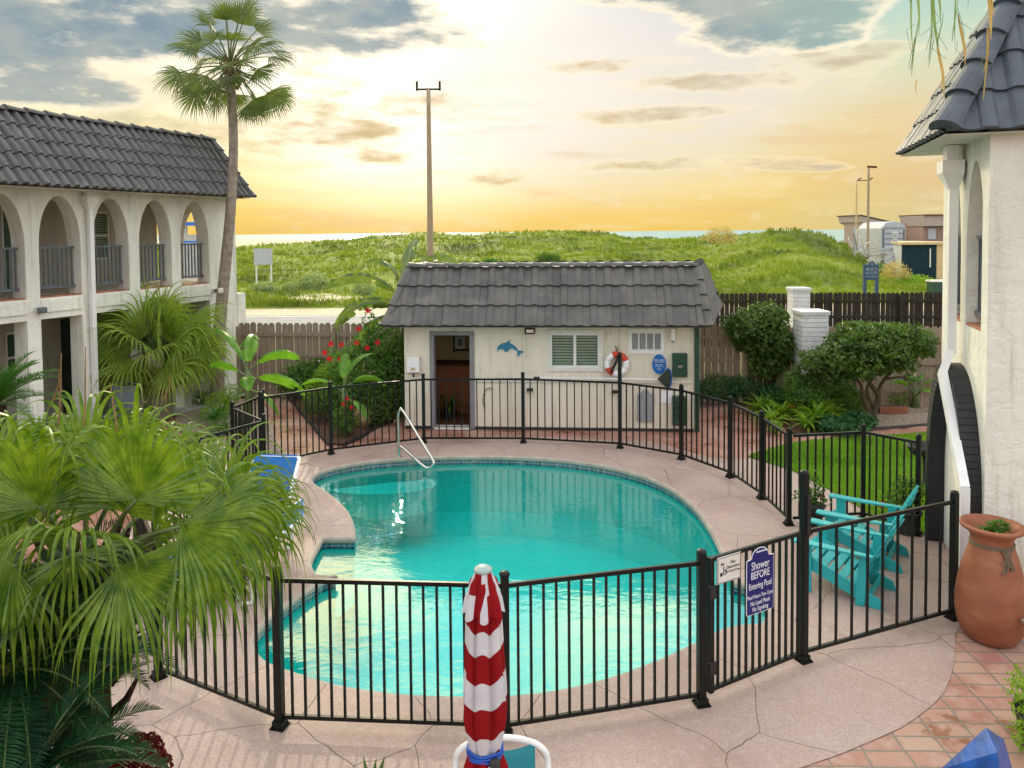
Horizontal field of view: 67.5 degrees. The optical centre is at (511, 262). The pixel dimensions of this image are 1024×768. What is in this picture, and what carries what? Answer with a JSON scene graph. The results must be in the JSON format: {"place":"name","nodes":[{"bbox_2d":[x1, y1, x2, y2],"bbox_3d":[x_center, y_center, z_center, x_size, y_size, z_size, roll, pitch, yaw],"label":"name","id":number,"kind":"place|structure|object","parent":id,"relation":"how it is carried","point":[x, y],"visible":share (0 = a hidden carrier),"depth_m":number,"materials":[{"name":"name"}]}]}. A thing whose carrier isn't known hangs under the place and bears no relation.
{"place":"outdoors","nodes":[
{"label":"outdoors","id":0,"kind":"place"},
{"bbox_2d":[13,389,244,438],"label":"arcade floor","id":1,"kind":"structure","parent":0,"point":[189,405],"depth_m":17.34,"materials":[{"name":"concrete"}]},
{"bbox_2d":[98,381,136,428],"bbox_3d":[-7.673,2.863,14.989,0.568,1.015,0.558,-1,2,0],"label":"patio chair","id":2,"kind":"object","parent":1,"relation":"on","point":[126,396],"visible":0.41,"depth_m":15.18,"materials":[{"name":"grey paint"}]},
{"bbox_2d":[67,276,238,421],"bbox_3d":[-7.556,1.736,16.314,3.319,3.174,3.240,-2,3,-29],"label":"fan palm","id":3,"kind":"object","parent":1,"relation":"on","point":[159,319],"visible":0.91,"depth_m":15.86,"materials":[{"name":"green plant"}]},
{"bbox_2d":[152,0,299,402],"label":"tall palm","id":4,"kind":"object","parent":1,"relation":"on","point":[232,74],"visible":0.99,"depth_m":17.44,"materials":[{"name":"green plant"}]},
{"bbox_2d":[175,401,280,454],"bbox_3d":[-5.838,3.321,15.465,1.781,0.001,5.139,-1,3,-23],"label":"gravel bed","id":5,"kind":"object","parent":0,"point":[183,419],"visible":0.22,"depth_m":15.80,"materials":[{"name":"grey gravel"}]},
{"bbox_2d":[198,383,241,421],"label":"gravel shrub","id":6,"kind":"object","parent":5,"relation":"on","point":[224,400],"visible":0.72,"depth_m":16.44,"materials":[{"name":"green plant"}]},
{"bbox_2d":[209,327,304,426],"bbox_3d":[-5.204,2.322,15.805,1.881,1.989,1.504,2,3,42],"label":"banana plant","id":7,"kind":"object","parent":5,"relation":"on","point":[247,353],"visible":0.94,"depth_m":15.65,"materials":[{"name":"green plant"}]},
{"bbox_2d":[157,240,322,246],"bbox_3d":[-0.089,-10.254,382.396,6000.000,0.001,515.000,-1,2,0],"label":"beach","id":8,"kind":"structure","parent":0,"point":[246,243],"depth_m":482.56,"materials":[{"name":"beige sand"}]},
{"bbox_2d":[289,394,401,442],"bbox_3d":[-3.042,3.235,16.990,3.028,0.001,4.979,-2,3,-25],"label":"mulch bed","id":9,"kind":"object","parent":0,"point":[341,437],"visible":0.3,"depth_m":15.39,"materials":[{"name":"brown soil"}]},
{"bbox_2d":[274,357,328,399],"bbox_3d":[-4.923,2.740,18.071,1.266,0.995,0.900,-2,3,-38],"label":"shrub","id":10,"kind":"object","parent":9,"relation":"on","point":[301,376],"visible":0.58,"depth_m":17.93,"materials":[{"name":"green plant"}]},
{"bbox_2d":[303,352,338,406],"bbox_3d":[-4.145,2.630,17.039,0.794,1.287,1.047,0,2,19],"label":"croton","id":11,"kind":"object","parent":9,"relation":"on","point":[323,370],"visible":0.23,"depth_m":16.95,"materials":[{"name":"green plant"}]},
{"bbox_2d":[301,390,372,420],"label":"dark shrub","id":12,"kind":"object","parent":9,"relation":"on","point":[315,400],"visible":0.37,"depth_m":15.80,"materials":[{"name":"green plant"}]},
{"bbox_2d":[288,395,393,445],"bbox_3d":[-3.635,3.250,16.547,1.662,0.052,4.951,-2,3,-25],"label":"bed edging","id":13,"kind":"object","parent":9,"relation":"on","point":[322,436],"visible":0.74,"depth_m":15.09,"materials":[{"name":"brown brick"}]},
{"bbox_2d":[301,353,385,434],"bbox_3d":[-3.232,2.558,14.918,1.548,1.558,0.805,0,2,20],"label":"banana plant","id":14,"kind":"object","parent":9,"relation":"on","point":[346,366],"visible":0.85,"depth_m":14.84,"materials":[{"name":"green plant"}]},
{"bbox_2d":[333,396,359,436],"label":"lantana","id":15,"kind":"object","parent":9,"relation":"on","point":[357,419],"visible":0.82,"depth_m":14.61,"materials":[{"name":"green plant"}]},
{"bbox_2d":[319,304,404,418],"bbox_3d":[-3.001,2.087,16.175,2.001,2.419,1.965,-1,2,0],"label":"hibiscus","id":16,"kind":"object","parent":9,"relation":"on","point":[380,361],"visible":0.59,"depth_m":16.03,"materials":[{"name":"green plant"}]},
{"bbox_2d":[354,331,404,427],"bbox_3d":[-2.618,2.428,15.979,0.865,1.861,1.851,1,3,27],"label":"dark shrub","id":17,"kind":"object","parent":9,"relation":"on","point":[384,408],"visible":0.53,"depth_m":15.74,"materials":[{"name":"green plant"}]},
{"bbox_2d":[325,238,459,408],"bbox_3d":[-2.683,1.335,17.319,2.954,3.792,1.254,-1,2,-19],"label":"banana plant","id":18,"kind":"object","parent":9,"relation":"on","point":[347,313],"visible":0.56,"depth_m":17.07,"materials":[{"name":"green plant"}]},
{"bbox_2d":[3,398,878,563],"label":"brick walkway","id":19,"kind":"structure","parent":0,"point":[78,526],"depth_m":14.78,"materials":[{"name":"red brick"}]},
{"bbox_2d":[379,258,723,431],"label":"pool house","id":20,"kind":"structure","parent":19,"relation":"on","point":[584,318],"depth_m":15.03,"materials":[{"name":"beige paint"}]},
{"bbox_2d":[406,356,420,376],"bbox_3d":[-1.957,2.064,15.215,0.274,0.412,0.117,0,2,5],"label":"utility box","id":21,"kind":"object","parent":20,"relation":"attached to","point":[413,364],"visible":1,"depth_m":15.16,"materials":[{"name":"white plastic"}]},
{"bbox_2d":[436,360,469,412],"bbox_3d":[-1.085,2.692,16.659,1.660,1.072,0.600,0,2,5],"label":"service counter","id":22,"kind":"object","parent":20,"relation":"on","point":[452,368],"visible":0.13,"depth_m":16.45,"materials":[{"name":"red wood"}]},
{"bbox_2d":[547,330,602,371],"bbox_3d":[1.233,1.719,15.052,1.099,0.807,0.134,0,2,5],"label":"window","id":23,"kind":"structure","parent":20,"relation":"in","point":[567,350],"depth_m":15.08,"materials":[{"name":"white paint"}]},
{"bbox_2d":[497,368,671,387],"bbox_3d":[1.393,2.242,14.891,3.396,0.424,0.095,0,2,5],"label":"pool skimmer net","id":24,"kind":"object","parent":20,"relation":"hanging from","point":[665,378],"visible":0.88,"depth_m":14.83,"materials":[{"name":"metal"}]},
{"bbox_2d":[604,346,628,376],"bbox_3d":[2.032,1.908,14.871,0.492,0.609,0.182,-1,2,0],"label":"lifebuoy","id":25,"kind":"object","parent":20,"relation":"attached to","point":[607,361],"visible":0.84,"depth_m":14.84,"materials":[{"name":"white plastic"}]},
{"bbox_2d":[637,390,651,421],"bbox_3d":[2.598,2.780,14.922,0.321,0.616,0.030,0,2,5],"label":"arched board","id":26,"kind":"object","parent":20,"relation":"attached to","point":[643,406],"visible":0.79,"depth_m":14.91,"materials":[{"name":"white wood"}]},
{"bbox_2d":[628,329,663,353],"bbox_3d":[2.611,1.525,14.927,0.690,0.480,0.115,0,2,5],"label":"vent window","id":27,"kind":"structure","parent":20,"relation":"in","point":[640,341],"depth_m":14.90,"materials":[{"name":"white glass"}]},
{"bbox_2d":[672,353,687,376],"bbox_3d":[3.238,1.972,14.788,0.280,0.456,0.146,0,2,5],"label":"electric box","id":28,"kind":"object","parent":20,"relation":"attached to","point":[679,364],"visible":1,"depth_m":14.73,"materials":[{"name":"green paint"}]},
{"bbox_2d":[674,355,686,375],"bbox_3d":[3.234,1.974,14.738,0.252,0.420,0.012,0,2,5],"label":"door panel","id":29,"kind":"structure","parent":28,"relation":"in","point":[677,358],"depth_m":14.73,"materials":[{"name":"green paint"}]},
{"bbox_2d":[2,403,960,767],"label":"pool deck","id":30,"kind":"structure","parent":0,"point":[832,701],"depth_m":6.48,"materials":[{"name":"beige concrete"}]},
{"bbox_2d":[0,641,170,767],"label":"sago palm","id":31,"kind":"object","parent":30,"relation":"on","point":[63,750],"visible":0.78,"depth_m":3.71,"materials":[{"name":"green plant"}]},
{"bbox_2d":[0,514,181,767],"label":"sago palm","id":32,"kind":"object","parent":30,"relation":"on","point":[10,688],"visible":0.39,"depth_m":3.83,"materials":[{"name":"green plant"}]},
{"bbox_2d":[108,731,173,767],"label":"chrysanthemum","id":33,"kind":"object","parent":30,"relation":"on","point":[155,740],"visible":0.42,"depth_m":4.63,"materials":[{"name":"red plant"}]},
{"bbox_2d":[0,347,319,767],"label":"fan palm","id":34,"kind":"object","parent":30,"relation":"on","point":[142,470],"visible":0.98,"depth_m":3.91,"materials":[{"name":"green plant"}]},
{"bbox_2d":[151,389,265,543],"bbox_3d":[-4.018,2.866,10.523,0.947,1.298,4.960,-1,2,0],"label":"pool fence","id":35,"kind":"object","parent":30,"relation":"on","point":[242,415],"visible":0.2,"depth_m":11.44,"materials":[{"name":"black metal"}]},
{"bbox_2d":[236,454,300,599],"bbox_3d":[-3.174,3.055,8.970,0.811,1.053,2.075,0,2,7],"label":"chaise lounge","id":36,"kind":"object","parent":30,"relation":"on","point":[277,459],"visible":0.12,"depth_m":9.86,"materials":[{"name":"blue fabric"}]},
{"bbox_2d":[396,407,434,468],"bbox_3d":[-1.721,3.012,13.161,0.223,0.893,1.086,-3,3,-43],"label":"pool handrail","id":37,"kind":"object","parent":30,"relation":"on","point":[399,448],"visible":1,"depth_m":13.22,"materials":[{"name":"metal"}]},
{"bbox_2d":[133,516,710,734],"bbox_3d":[-1.373,3.002,6.569,5.913,1.298,1.404,0,2,18],"label":"pool fence","id":38,"kind":"object","parent":30,"relation":"on","point":[282,718],"visible":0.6,"depth_m":6.04,"materials":[{"name":"black metal"}]},
{"bbox_2d":[462,564,508,767],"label":"patio umbrella","id":39,"kind":"object","parent":30,"relation":"on","point":[485,699],"visible":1,"depth_m":4.02,"materials":[{"name":"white fabric"}]},
{"bbox_2d":[452,734,550,767],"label":"sling chair","id":40,"kind":"object","parent":30,"relation":"on","point":[523,757],"visible":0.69,"depth_m":4.65,"materials":[{"name":"white plastic"}]},
{"bbox_2d":[250,455,770,698],"bbox_3d":[-0.243,3.544,9.922,5.968,0.081,7.016,-1,2,0],"label":"pool coping","id":41,"kind":"object","parent":30,"relation":"on","point":[297,598],"visible":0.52,"depth_m":10.74,"materials":[{"name":"concrete"}]},
{"bbox_2d":[258,352,794,526],"bbox_3d":[0.200,2.523,12.794,8.408,1.728,3.064,0,2,18],"label":"pool fence","id":42,"kind":"object","parent":30,"relation":"on","point":[761,490],"visible":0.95,"depth_m":13.25,"materials":[{"name":"black metal"}]},
{"bbox_2d":[792,470,830,527],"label":"potted plant","id":43,"kind":"object","parent":30,"relation":"on","point":[815,504],"visible":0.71,"depth_m":10.00,"materials":[{"name":"green plant"}]},
{"bbox_2d":[790,514,904,610],"bbox_3d":[3.642,3.071,8.260,1.032,0.937,0.800,1,3,38],"label":"adirondack chair","id":44,"kind":"object","parent":30,"relation":"on","point":[844,558],"visible":0.71,"depth_m":8.21,"materials":[{"name":"teal wood"}]},
{"bbox_2d":[793,424,924,536],"bbox_3d":[4.541,2.807,10.128,1.586,1.298,0.514,0,2,17],"label":"pool fence","id":45,"kind":"object","parent":30,"relation":"on","point":[863,432],"visible":0.77,"depth_m":10.16,"materials":[{"name":"black metal"}]},
{"bbox_2d":[816,485,918,573],"bbox_3d":[4.233,3.032,9.096,1.032,0.937,0.800,1,3,35],"label":"adirondack chair","id":46,"kind":"object","parent":30,"relation":"on","point":[838,514],"visible":0.65,"depth_m":9.04,"materials":[{"name":"teal wood"}]},
{"bbox_2d":[794,470,959,664],"bbox_3d":[3.517,2.706,7.270,2.039,1.748,0.120,-1,2,-22],"label":"pool fence","id":47,"kind":"object","parent":30,"relation":"on","point":[949,613],"visible":0.89,"depth_m":7.21,"materials":[{"name":"black metal"}]},
{"bbox_2d":[707,494,812,693],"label":"pool gate","id":48,"kind":"structure","parent":47,"relation":"attached to","point":[713,591],"depth_m":6.58,"materials":[{"name":"black metal"}]},
{"bbox_2d":[717,551,740,584],"bbox_3d":[1.814,2.552,6.409,0.271,0.225,0.010,-2,3,-29],"label":"notice sign","id":49,"kind":"object","parent":48,"relation":"attached to","point":[728,567],"visible":1,"depth_m":6.41,"materials":[{"name":"white plastic"}]},
{"bbox_2d":[746,547,773,616],"bbox_3d":[2.136,2.727,6.595,0.328,0.572,0.011,-2,3,-29],"label":"rules sign","id":50,"kind":"object","parent":48,"relation":"attached to","point":[759,578],"visible":1,"depth_m":6.59,"materials":[{"name":"blue metal"}]},
{"bbox_2d":[0,0,987,234],"label":"sky","id":51,"kind":"structure","parent":0,"point":[578,115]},
{"bbox_2d":[157,229,843,241],"bbox_3d":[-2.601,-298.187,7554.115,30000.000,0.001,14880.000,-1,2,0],"label":"sea","id":52,"kind":"structure","parent":0,"point":[838,234],"depth_m":1404.85,"materials":[{"name":"teal liquid"}]},
{"bbox_2d":[258,464,764,687],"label":"pool walls","id":53,"kind":"structure","parent":0,"point":[640,524],"depth_m":12.86,"materials":[{"name":"teal paint"}]},
{"bbox_2d":[336,584,353,616],"bbox_3d":[-2.140,4.049,9.290,0.535,0.001,0.997,-1,2,0],"label":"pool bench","id":54,"kind":"object","parent":53,"relation":"in","point":[349,596],"visible":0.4,"depth_m":9.25,"materials":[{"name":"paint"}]},
{"bbox_2d":[328,479,437,518],"bbox_3d":[-2.116,3.951,12.734,1.810,0.400,0.562,-1,2,-14],"label":"pool step","id":55,"kind":"object","parent":53,"relation":"attached to","point":[397,499],"visible":0.92,"depth_m":12.56,"materials":[{"name":"paint"}]},
{"bbox_2d":[258,460,743,642],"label":"waterline tiles","id":56,"kind":"object","parent":53,"relation":"attached to","point":[321,590],"visible":0.3,"depth_m":12.81,"materials":[{"name":"blue tile"}]},
{"bbox_2d":[337,536,695,695],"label":"pool floor","id":57,"kind":"structure","parent":0,"point":[448,559],"depth_m":10.56,"materials":[{"name":"teal paint"}]},
{"bbox_2d":[157,227,941,308],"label":"dunes","id":58,"kind":"structure","parent":0,"point":[714,249],"depth_m":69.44,"materials":[{"name":"green plant"}]},
{"bbox_2d":[254,249,272,283],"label":"beach sign","id":59,"kind":"object","parent":58,"relation":"on","point":[262,256],"visible":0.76,"depth_m":51.97,"materials":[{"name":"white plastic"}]},
{"bbox_2d":[247,280,281,292],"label":"dune shrub","id":60,"kind":"object","parent":58,"relation":"on","point":[269,287],"visible":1,"depth_m":42.81,"materials":[{"name":"green plant"}]},
{"bbox_2d":[295,272,333,291],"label":"dune shrub","id":61,"kind":"object","parent":58,"relation":"on","point":[310,284],"visible":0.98,"depth_m":43.75,"materials":[{"name":"green plant"}]},
{"bbox_2d":[700,225,741,244],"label":"dune shrub","id":62,"kind":"object","parent":58,"relation":"on","point":[713,234],"visible":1,"depth_m":65.67,"materials":[{"name":"plant"}]},
{"bbox_2d":[837,215,887,246],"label":"beach pavilion","id":63,"kind":"structure","parent":58,"relation":"on","point":[847,222],"depth_m":86.79,"materials":[{"name":"beige"}]},
{"bbox_2d":[848,227,893,266],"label":"lumber pile","id":64,"kind":"object","parent":58,"relation":"on","point":[855,247],"visible":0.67,"depth_m":66.08,"materials":[{"name":"beige wood"}]},
{"bbox_2d":[879,260,911,279],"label":"dune shrub","id":65,"kind":"object","parent":58,"relation":"on","point":[890,273],"visible":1,"depth_m":49.87,"materials":[{"name":"plant"}]},
{"bbox_2d":[891,232,942,279],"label":"container shed","id":66,"kind":"structure","parent":58,"relation":"on","point":[925,258],"depth_m":58.09,"materials":[{"name":"blue metal"}]},
{"bbox_2d":[238,331,930,398],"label":"garden soil","id":67,"kind":"structure","parent":0,"point":[254,396],"depth_m":22.26,"materials":[{"name":"brown soil"}]},
{"bbox_2d":[0,351,68,438],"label":"sago palm","id":68,"kind":"object","parent":67,"relation":"on","point":[8,385],"visible":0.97,"depth_m":11.60,"materials":[{"name":"green plant"}]},
{"bbox_2d":[0,104,256,430],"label":"motel wing","id":69,"kind":"structure","parent":67,"relation":"on","point":[89,206],"depth_m":15.61,"materials":[{"name":"white paint"}]},
{"bbox_2d":[1,207,12,288],"bbox_3d":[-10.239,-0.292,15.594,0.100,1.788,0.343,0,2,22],"label":"room door","id":70,"kind":"structure","parent":69,"relation":"in","point":[6,241],"depth_m":15.58,"materials":[{"name":"white wood"}]},
{"bbox_2d":[5,332,15,381],"bbox_3d":[-10.224,1.937,15.674,0.100,1.048,0.331,0,2,22],"label":"window","id":71,"kind":"structure","parent":69,"relation":"in","point":[10,344],"depth_m":15.65,"materials":[{"name":"white plastic"}]},
{"bbox_2d":[60,318,72,412],"bbox_3d":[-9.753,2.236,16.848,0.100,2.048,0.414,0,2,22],"label":"room door","id":72,"kind":"structure","parent":69,"relation":"in","point":[64,323],"depth_m":16.83,"materials":[{"name":"paint"}]},
{"bbox_2d":[94,211,110,259],"bbox_3d":[-9.439,-0.624,17.576,0.100,1.098,0.437,0,2,22],"label":"window","id":73,"kind":"structure","parent":69,"relation":"in","point":[101,223],"depth_m":17.63,"materials":[{"name":"green plastic"}]},
{"bbox_2d":[416,81,440,259],"bbox_3d":[-3.206,-2.136,29.937,0.967,9.822,0.300,-1,2,0],"label":"light pole","id":74,"kind":"object","parent":67,"relation":"on","point":[430,248],"visible":0.72,"depth_m":29.81,"materials":[{"name":"brown wood"}]},
{"bbox_2d":[236,322,739,401],"bbox_3d":[-0.765,2.305,17.975,11.907,1.765,0.159,0,2,7],"label":"wooden fence","id":75,"kind":"object","parent":67,"relation":"on","point":[288,338],"visible":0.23,"depth_m":18.48,"materials":[{"name":"brown wood"}]},
{"bbox_2d":[786,287,811,326],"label":"brick pillar","id":76,"kind":"structure","parent":67,"relation":"on","point":[798,297],"depth_m":19.04,"materials":[{"name":"white brick"}]},
{"bbox_2d":[704,292,941,346],"bbox_3d":[12.339,1.871,25.297,13.576,1.815,0.159,0,2,3],"label":"privacy fence","id":77,"kind":"object","parent":67,"relation":"on","point":[900,308],"visible":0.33,"depth_m":25.36,"materials":[{"name":"brown wood"}]},
{"bbox_2d":[862,261,878,321],"bbox_3d":[14.090,1.267,30.119,0.580,2.705,0.143,-1,2,0],"label":"access sign","id":78,"kind":"object","parent":67,"relation":"on","point":[871,270],"visible":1,"depth_m":30.04,"materials":[{"name":"blue wood"}]},
{"bbox_2d":[246,288,923,315],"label":"roadside sand","id":79,"kind":"structure","parent":0,"point":[321,311],"depth_m":39.17,"materials":[{"name":"beige sand"}]},
{"bbox_2d":[183,222,197,278],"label":"blue hut","id":80,"kind":"object","parent":79,"relation":"on","point":[187,238],"visible":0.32,"depth_m":42.10,"materials":[{"name":"paint"}]},
{"bbox_2d":[246,310,923,331],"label":"road","id":81,"kind":"structure","parent":0,"point":[331,319],"depth_m":35.25,"materials":[{"name":"grey asphalt"}]},
{"bbox_2d":[725,396,922,432],"bbox_3d":[7.678,3.166,16.397,6.700,0.001,3.623,-1,2,0],"label":"mulch bed","id":82,"kind":"object","parent":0,"point":[796,429],"visible":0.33,"depth_m":15.38,"materials":[{"name":"brown soil"}]},
{"bbox_2d":[699,369,768,402],"bbox_3d":[4.920,2.807,17.434,1.771,0.750,1.447,-1,2,0],"label":"shrub","id":83,"kind":"object","parent":82,"relation":"on","point":[734,391],"visible":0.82,"depth_m":17.06,"materials":[{"name":"green plant"}]},
{"bbox_2d":[719,299,798,399],"bbox_3d":[5.630,1.981,17.195,2.055,2.368,1.551,-1,2,0],"label":"garden tree","id":84,"kind":"object","parent":82,"relation":"on","point":[751,327],"visible":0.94,"depth_m":16.84,"materials":[{"name":"green plant"}]},
{"bbox_2d":[753,382,786,413],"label":"shrub","id":85,"kind":"object","parent":82,"relation":"on","point":[779,396],"visible":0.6,"depth_m":16.65,"materials":[{"name":"green plant"}]},
{"bbox_2d":[780,368,839,416],"bbox_3d":[6.172,2.665,15.808,1.229,1.120,0.984,-1,2,0],"label":"shrub","id":86,"kind":"object","parent":82,"relation":"on","point":[793,386],"visible":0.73,"depth_m":15.64,"materials":[{"name":"green plant"}]},
{"bbox_2d":[791,309,830,407],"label":"brick pillar","id":87,"kind":"structure","parent":82,"relation":"on","point":[810,328],"depth_m":16.40,"materials":[{"name":"white brick"}]},
{"bbox_2d":[787,399,839,431],"bbox_3d":[6.072,2.977,15.168,1.108,0.711,1.133,-1,2,0],"label":"bromeliad","id":88,"kind":"object","parent":82,"relation":"on","point":[817,407],"visible":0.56,"depth_m":15.13,"materials":[{"name":"green plant"}]},
{"bbox_2d":[742,325,941,405],"bbox_3d":[8.453,2.272,16.792,6.588,1.765,0.159,0,2,9],"label":"wooden fence","id":89,"kind":"object","parent":82,"relation":"on","point":[890,389],"visible":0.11,"depth_m":16.87,"materials":[{"name":"brown wood"}]},
{"bbox_2d":[809,409,879,436],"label":"ground cover plant","id":90,"kind":"object","parent":82,"relation":"on","point":[853,421],"visible":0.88,"depth_m":14.69,"materials":[{"name":"green plant"}]},
{"bbox_2d":[825,374,869,412],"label":"shrub","id":91,"kind":"object","parent":82,"relation":"on","point":[842,392],"visible":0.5,"depth_m":15.97,"materials":[{"name":"green plant"}]},
{"bbox_2d":[875,400,928,426],"bbox_3d":[8.755,3.156,16.263,1.812,0.001,4.348,2,3,42],"label":"gravel patch","id":92,"kind":"object","parent":82,"relation":"on","point":[916,415],"visible":0.3,"depth_m":15.76,"materials":[{"name":"beige gravel"}]},
{"bbox_2d":[787,320,940,420],"bbox_3d":[7.215,2.194,15.480,3.001,2.090,1.937,-1,2,0],"label":"garden tree","id":93,"kind":"object","parent":92,"relation":"on","point":[882,348],"visible":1,"depth_m":15.16,"materials":[{"name":"green plant"}]},
{"bbox_2d":[878,405,907,413],"bbox_3d":[8.003,3.087,16.154,0.600,0.155,0.180,-1,2,0],"label":"planter box","id":94,"kind":"object","parent":92,"relation":"on","point":[892,409],"visible":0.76,"depth_m":16.07,"materials":[{"name":"ceramic"}]},
{"bbox_2d":[889,373,932,407],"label":"banana plant","id":95,"kind":"object","parent":92,"relation":"on","point":[915,402],"visible":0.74,"depth_m":16.64,"materials":[{"name":"green plant"}]},
{"bbox_2d":[748,426,926,455],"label":"garden path","id":96,"kind":"structure","parent":0,"point":[917,429],"depth_m":14.60,"materials":[{"name":"beige concrete"}]},
{"bbox_2d":[749,431,926,533],"bbox_3d":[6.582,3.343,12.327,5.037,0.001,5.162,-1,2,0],"label":"lawn","id":97,"kind":"structure","parent":0,"point":[867,473],"depth_m":12.62,"materials":[{"name":"green plant"}]},
{"bbox_2d":[879,474,925,536],"bbox_3d":[5.019,3.083,9.830,0.614,0.762,0.438,1,3,25],"label":"potted plant","id":98,"kind":"object","parent":97,"relation":"on","point":[905,528],"visible":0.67,"depth_m":9.73,"materials":[{"name":"green plant"}]},
{"bbox_2d":[801,545,1023,767],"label":"paver terrace","id":99,"kind":"structure","parent":0,"point":[971,703],"depth_m":6.08,"materials":[{"name":"ceramic"}]},
{"bbox_2d":[895,0,1023,573],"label":"motel tower","id":100,"kind":"structure","parent":99,"relation":"on","point":[975,442],"depth_m":7.80,"materials":[{"name":"white paint"}]},
{"bbox_2d":[942,728,1011,767],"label":"umbrella","id":101,"kind":"object","parent":99,"relation":"on","point":[985,748],"visible":1,"depth_m":4.41,"materials":[{"name":"blue fabric"}]},
{"bbox_2d":[954,514,1023,647],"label":"rain jar","id":102,"kind":"object","parent":99,"relation":"on","point":[989,596],"visible":0.98,"depth_m":7.09,"materials":[{"name":"ceramic"}]},
{"bbox_2d":[975,519,1012,533],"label":"jar plant","id":103,"kind":"object","parent":102,"relation":"in","point":[1001,528],"visible":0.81,"depth_m":7.25,"materials":[{"name":"green plant"}]},
{"bbox_2d":[1002,663,1023,753],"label":"potted plant","id":104,"kind":"object","parent":99,"relation":"on","point":[1017,704],"visible":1,"depth_m":5.70,"materials":[{"name":"green plant"}]},
{"bbox_2d":[906,0,994,101],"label":"overhanging branch","id":105,"kind":"object","parent":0,"point":[990,10],"visible":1,"depth_m":3.57,"materials":[{"name":"green plant"}]},
{"label":"ground","id":106,"kind":"structure","parent":0,"visible":0},
{"bbox_2d":[858,221,904,268],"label":"white trailer","id":107,"kind":"object","parent":106,"relation":"on","point":[880,235],"visible":0.56,"depth_m":74.34,"materials":[{"name":"grey metal"}]},
{"bbox_2d":[899,214,943,244],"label":"lookout house","id":108,"kind":"structure","parent":106,"relation":"on","point":[926,227],"depth_m":80.48,"materials":[{"name":"beige"}]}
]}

